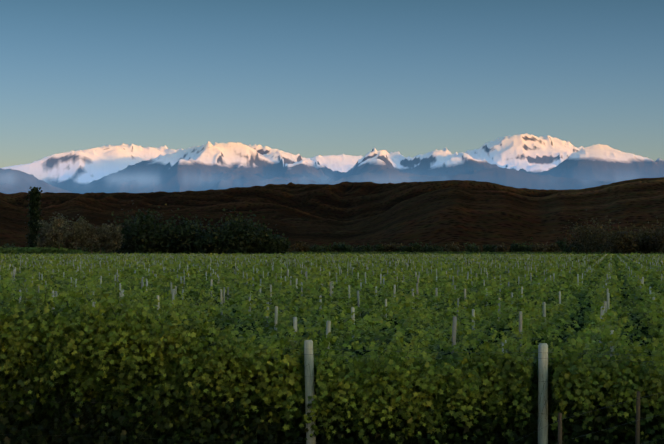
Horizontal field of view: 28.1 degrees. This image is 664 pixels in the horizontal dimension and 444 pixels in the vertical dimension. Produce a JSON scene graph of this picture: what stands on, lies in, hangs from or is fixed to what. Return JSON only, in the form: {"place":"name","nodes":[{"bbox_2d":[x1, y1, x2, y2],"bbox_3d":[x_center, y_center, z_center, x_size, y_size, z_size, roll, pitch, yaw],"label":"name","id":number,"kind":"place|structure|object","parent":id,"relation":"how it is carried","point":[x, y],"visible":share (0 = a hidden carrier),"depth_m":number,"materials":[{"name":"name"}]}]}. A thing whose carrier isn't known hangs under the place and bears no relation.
{"place":"outdoors","nodes":[
{"label":"outdoors","id":0,"kind":"place"},
{"bbox_2d":[0,177,663,252],"bbox_3d":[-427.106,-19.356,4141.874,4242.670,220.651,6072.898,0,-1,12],"label":"hills","id":1,"kind":"structure","parent":0,"point":[448,212],"depth_m":1891.77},
{"bbox_2d":[0,133,663,193],"bbox_3d":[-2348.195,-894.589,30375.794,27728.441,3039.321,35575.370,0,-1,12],"label":"mountain terrain","id":2,"kind":"structure","parent":0,"point":[531,161],"depth_m":26630.88,"materials":[{"name":"white snow"}]},
{"bbox_2d":[0,267,663,361],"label":"grapevines","id":3,"kind":"object","parent":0,"point":[575,329],"depth_m":44.62,"materials":[{"name":"green plant"}]},
{"bbox_2d":[0,0,663,167],"label":"sky","id":4,"kind":"structure","parent":0,"point":[306,78],"materials":[{"name":"blue"}]},
{"bbox_2d":[1,186,663,253],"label":"trees","id":5,"kind":"object","parent":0,"point":[225,238],"depth_m":646.20,"materials":[{"name":"green plant"}]},
{"bbox_2d":[510,392,663,443],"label":"fence wires","id":6,"kind":"object","parent":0,"point":[601,430],"visible":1,"depth_m":16.53,"materials":[{"name":"grey metal"}]},
{"label":"ground","id":7,"kind":"structure","parent":0,"visible":0},
{"bbox_2d":[0,247,83,254],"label":"hedge","id":8,"kind":"object","parent":7,"relation":"on","point":[33,250],"visible":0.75,"depth_m":614.29,"materials":[{"name":"green plant"}]},
{"bbox_2d":[0,272,663,443],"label":"vine row","id":9,"kind":"object","parent":7,"relation":"on","point":[227,386],"visible":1,"depth_m":19.28,"materials":[{"name":"green plant"}]},
{"bbox_2d":[5,343,551,443],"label":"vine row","id":10,"kind":"object","parent":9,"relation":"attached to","point":[36,424],"depth_m":20.41,"materials":[{"name":"green plant"}]},
{"bbox_2d":[0,252,663,363],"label":"vineyard","id":11,"kind":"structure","parent":7,"relation":"on","point":[371,324],"depth_m":61.89,"materials":[{"name":"green plant"}]},
{"bbox_2d":[0,253,663,356],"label":"trellis posts","id":12,"kind":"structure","parent":7,"relation":"on","point":[455,319],"depth_m":92.26,"materials":[{"name":"grey wood"}]},
{"bbox_2d":[84,251,663,255],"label":"vine block","id":13,"kind":"structure","parent":7,"relation":"on","point":[387,253],"depth_m":741.86,"materials":[{"name":"green plant"}]},
{"bbox_2d":[304,340,547,443],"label":"trellis posts","id":14,"kind":"object","parent":7,"relation":"on","point":[543,396],"visible":0.94,"depth_m":18.51,"materials":[{"name":"grey wood"}]},
{"bbox_2d":[0,345,653,443],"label":"trellis wires","id":15,"kind":"object","parent":14,"relation":"attached to","point":[339,377],"visible":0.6,"depth_m":19.07,"materials":[{"name":"grey metal"}]},
{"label":"verge ground","id":16,"kind":"structure","parent":0,"visible":0},
{"bbox_2d":[558,391,639,443],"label":"fence stakes","id":17,"kind":"object","parent":16,"relation":"on","point":[637,436],"visible":1,"depth_m":16.39,"materials":[{"name":"grey wood"}]}
]}

